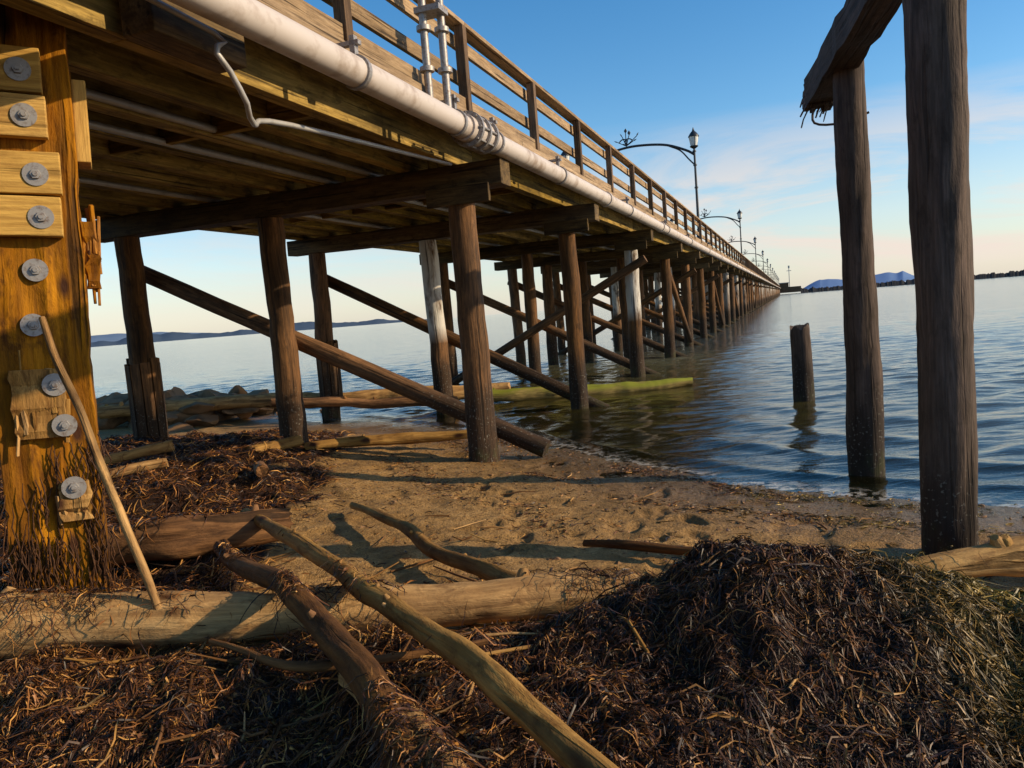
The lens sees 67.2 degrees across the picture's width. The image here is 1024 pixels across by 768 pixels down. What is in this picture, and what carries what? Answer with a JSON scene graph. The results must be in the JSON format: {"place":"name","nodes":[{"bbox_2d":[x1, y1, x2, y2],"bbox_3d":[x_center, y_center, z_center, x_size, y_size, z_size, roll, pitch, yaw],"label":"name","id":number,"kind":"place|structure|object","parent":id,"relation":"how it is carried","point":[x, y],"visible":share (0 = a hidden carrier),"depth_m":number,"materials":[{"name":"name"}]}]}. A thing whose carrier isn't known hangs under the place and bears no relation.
{"place":"outdoors","nodes":[
{"label":"outdoors","id":0,"kind":"place"},
{"bbox_2d":[39,316,161,609],"bbox_3d":[-1.931,0.400,3.623,0.559,1.474,0.058,-3,6,21],"label":"driftwood branch","id":1,"kind":"object","parent":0,"point":[126,528],"visible":0.98,"depth_m":3.60,"materials":[{"name":"brown wood"}]},
{"bbox_2d":[91,332,198,341],"bbox_3d":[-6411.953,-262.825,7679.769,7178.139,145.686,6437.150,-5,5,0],"label":"distant hills","id":2,"kind":"structure","parent":0,"point":[111,337],"depth_m":9147.92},
{"bbox_2d":[91,319,426,346],"bbox_3d":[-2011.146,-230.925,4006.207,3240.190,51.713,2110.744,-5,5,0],"label":"distant coast","id":3,"kind":"structure","parent":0,"point":[171,336],"depth_m":4209.01},
{"bbox_2d":[0,380,1023,767],"bbox_3d":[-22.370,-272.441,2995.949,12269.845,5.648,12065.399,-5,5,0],"label":"beach","id":4,"kind":"structure","parent":0,"point":[428,518],"depth_m":6.38,"materials":[{"name":"brown sand"}]},
{"bbox_2d":[0,3,125,592],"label":"timber post","id":5,"kind":"object","parent":4,"relation":"on","point":[54,505],"visible":0.87,"depth_m":4.11,"materials":[{"name":"wood"}]},
{"bbox_2d":[102,439,174,464],"bbox_3d":[-4.011,0.730,8.215,0.766,0.177,0.140,-7,6,-27],"label":"driftwood log","id":6,"kind":"object","parent":4,"relation":"on","point":[145,451],"visible":0.89,"depth_m":8.19,"materials":[{"name":"brown wood"}]},
{"bbox_2d":[108,458,168,477],"bbox_3d":[-3.759,0.835,7.048,1.138,0.174,0.099,-7,6,-29],"label":"driftwood log","id":7,"kind":"object","parent":4,"relation":"on","point":[149,464],"visible":0.43,"depth_m":7.18,"materials":[{"name":"brown wood"}]},
{"bbox_2d":[107,504,293,567],"bbox_3d":[-2.333,1.047,5.200,1.680,0.315,0.350,-6,5,-11],"label":"driftwood log","id":8,"kind":"object","parent":4,"relation":"on","point":[180,537],"visible":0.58,"depth_m":5.12,"materials":[{"name":"brown wood"}]},
{"bbox_2d":[96,385,321,432],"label":"shore rocks","id":9,"kind":"object","parent":4,"relation":"on","point":[189,416],"visible":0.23,"depth_m":15.07,"materials":[{"name":"grey stone"}]},
{"bbox_2d":[253,461,268,476],"bbox_3d":[-2.455,0.841,7.538,0.142,0.192,0.576,-6,6,-19],"label":"rock","id":10,"kind":"object","parent":4,"relation":"on","point":[260,468],"visible":0.99,"depth_m":7.30,"materials":[{"name":"brown stone"}]},
{"bbox_2d":[245,435,303,451],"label":"driftwood log","id":11,"kind":"object","parent":4,"relation":"on","point":[288,442],"visible":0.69,"depth_m":9.27,"materials":[{"name":"brown wood"}]},
{"bbox_2d":[97,382,510,418],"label":"rocks","id":12,"kind":"object","parent":4,"relation":"on","point":[120,409],"visible":0.46,"depth_m":14.82,"materials":[{"name":"grey stone"}]},
{"bbox_2d":[0,568,638,660],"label":"driftwood log","id":13,"kind":"object","parent":4,"relation":"on","point":[495,600],"visible":0.73,"depth_m":3.60,"materials":[{"name":"brown wood"}]},
{"bbox_2d":[213,539,426,767],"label":"driftwood log","id":14,"kind":"object","parent":4,"relation":"on","point":[347,654],"visible":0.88,"depth_m":2.78,"materials":[{"name":"brown wood"}]},
{"bbox_2d":[270,396,457,408],"bbox_3d":[-2.594,0.324,13.582,3.332,0.395,0.210,-4,5,2],"label":"driftwood log","id":15,"kind":"object","parent":4,"relation":"on","point":[392,402],"visible":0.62,"depth_m":13.51,"materials":[{"name":"brown wood"}]},
{"bbox_2d":[303,430,467,449],"bbox_3d":[-1.582,0.705,9.786,2.075,0.207,0.273,-6,5,-11],"label":"driftwood log","id":16,"kind":"object","parent":4,"relation":"on","point":[398,438],"visible":0.98,"depth_m":9.79,"materials":[{"name":"brown wood"}]},
{"bbox_2d":[0,0,800,462],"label":"wooden pier","id":17,"kind":"structure","parent":4,"relation":"on","point":[316,134],"depth_m":9.17,"materials":[{"name":"brown wood"}]},
{"bbox_2d":[561,152,569,159],"bbox_3d":[2.445,-7.774,33.231,0.440,4.800,0.440,-3,6,20],"label":"street lamp","id":18,"kind":"object","parent":17,"relation":"on","point":[565,155],"visible":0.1,"depth_m":32.89,"materials":[{"name":"glass"}]},
{"bbox_2d":[612,128,699,237],"bbox_3d":[5.884,-8.120,31.965,3.888,5.170,0.440,-3,6,20],"label":"street lamp","id":19,"kind":"object","parent":17,"relation":"on","point":[693,136],"visible":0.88,"depth_m":31.41,"materials":[{"name":"black metal"}]},
{"bbox_2d":[695,208,741,263],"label":"street lamp","id":20,"kind":"object","parent":17,"relation":"on","point":[739,213],"visible":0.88,"depth_m":62.29,"materials":[{"name":"black metal"}]},
{"bbox_2d":[728,236,756,265],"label":"street lamp","id":21,"kind":"object","parent":17,"relation":"on","point":[755,239],"visible":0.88,"depth_m":93.20,"materials":[{"name":"black metal"}]},
{"bbox_2d":[742,250,763,271],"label":"street lamp","id":22,"kind":"object","parent":17,"relation":"on","point":[757,254],"visible":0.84,"depth_m":124.08,"materials":[{"name":"black metal"}]},
{"bbox_2d":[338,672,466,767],"bbox_3d":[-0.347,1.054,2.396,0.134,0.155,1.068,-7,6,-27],"label":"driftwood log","id":23,"kind":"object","parent":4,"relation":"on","point":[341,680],"visible":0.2,"depth_m":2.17,"materials":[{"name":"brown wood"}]},
{"bbox_2d":[240,508,618,767],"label":"driftwood log","id":24,"kind":"object","parent":4,"relation":"on","point":[546,729],"visible":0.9,"depth_m":2.57,"materials":[{"name":"brown wood"}]},
{"bbox_2d":[349,502,516,580],"bbox_3d":[-0.654,1.032,5.257,0.145,0.146,2.726,-8,6,-29],"label":"driftwood log","id":25,"kind":"object","parent":4,"relation":"on","point":[477,567],"visible":0.93,"depth_m":4.82,"materials":[{"name":"brown wood"}]},
{"bbox_2d":[0,444,1000,767],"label":"twigs","id":26,"kind":"object","parent":4,"relation":"on","point":[312,718],"visible":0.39,"depth_m":3.12,"materials":[{"name":"brown wood"}]},
{"bbox_2d":[0,428,1023,767],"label":"seaweed","id":27,"kind":"object","parent":4,"relation":"on","point":[740,558],"visible":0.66,"depth_m":2.83,"materials":[{"name":"brown plant"}]},
{"bbox_2d":[208,638,487,672],"bbox_3d":[-0.704,1.056,3.014,1.206,0.046,0.261,-4,5,11],"label":"driftwood branch","id":28,"kind":"object","parent":27,"relation":"on","point":[308,666],"visible":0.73,"depth_m":2.94,"materials":[{"name":"brown wood"}]},
{"bbox_2d":[116,443,1023,582],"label":"pebbles","id":29,"kind":"object","parent":4,"relation":"on","point":[618,562],"visible":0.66,"depth_m":6.33,"materials":[{"name":"brown stone"}]},
{"bbox_2d":[582,539,691,555],"bbox_3d":[1.099,1.038,4.770,1.384,0.107,0.146,-3,6,20],"label":"driftwood log","id":30,"kind":"object","parent":4,"relation":"on","point":[642,546],"visible":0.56,"depth_m":4.86,"materials":[{"name":"brown wood"}]},
{"bbox_2d":[800,0,978,555],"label":"ruined post frame","id":31,"kind":"object","parent":4,"relation":"on","point":[936,87],"visible":0.91,"depth_m":4.49,"materials":[{"name":"brown wood"}]},
{"bbox_2d":[902,534,1023,577],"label":"driftwood log","id":32,"kind":"object","parent":4,"relation":"on","point":[1002,555],"visible":0.69,"depth_m":3.94,"materials":[{"name":"brown wood"}]},
{"bbox_2d":[82,0,1023,335],"label":"sky","id":33,"kind":"structure","parent":0,"point":[733,72],"materials":[{"name":"blue"}]},
{"bbox_2d":[91,273,1023,506],"bbox_3d":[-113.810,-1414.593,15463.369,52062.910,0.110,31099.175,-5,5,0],"label":"water","id":34,"kind":"structure","parent":0,"point":[754,348],"depth_m":27.11,"materials":[{"name":"blue liquid"}]},
{"bbox_2d":[492,377,692,401],"bbox_3d":[1.501,0.106,15.062,4.224,0.378,0.354,-5,5,-4],"label":"driftwood log","id":35,"kind":"object","parent":34,"relation":"in","point":[542,393],"visible":0.73,"depth_m":14.97,"materials":[{"name":"green wood"}]},
{"bbox_2d":[790,323,816,422],"bbox_3d":[4.609,0.371,12.095,0.348,2.649,0.366,-5,5,0],"label":"piling stump","id":36,"kind":"object","parent":34,"relation":"in","point":[802,370],"visible":0.55,"depth_m":11.94,"materials":[{"name":"brown wood"}]},
{"bbox_2d":[801,269,1023,292],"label":"breakwater","id":37,"kind":"object","parent":34,"relation":"in","point":[912,281],"visible":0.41,"depth_m":376.11,"materials":[{"name":"stone"}]},
{"bbox_2d":[804,271,913,288],"bbox_3d":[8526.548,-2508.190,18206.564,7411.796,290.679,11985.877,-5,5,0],"label":"distant mountains","id":38,"kind":"structure","parent":0,"point":[889,276],"depth_m":15666.10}
]}

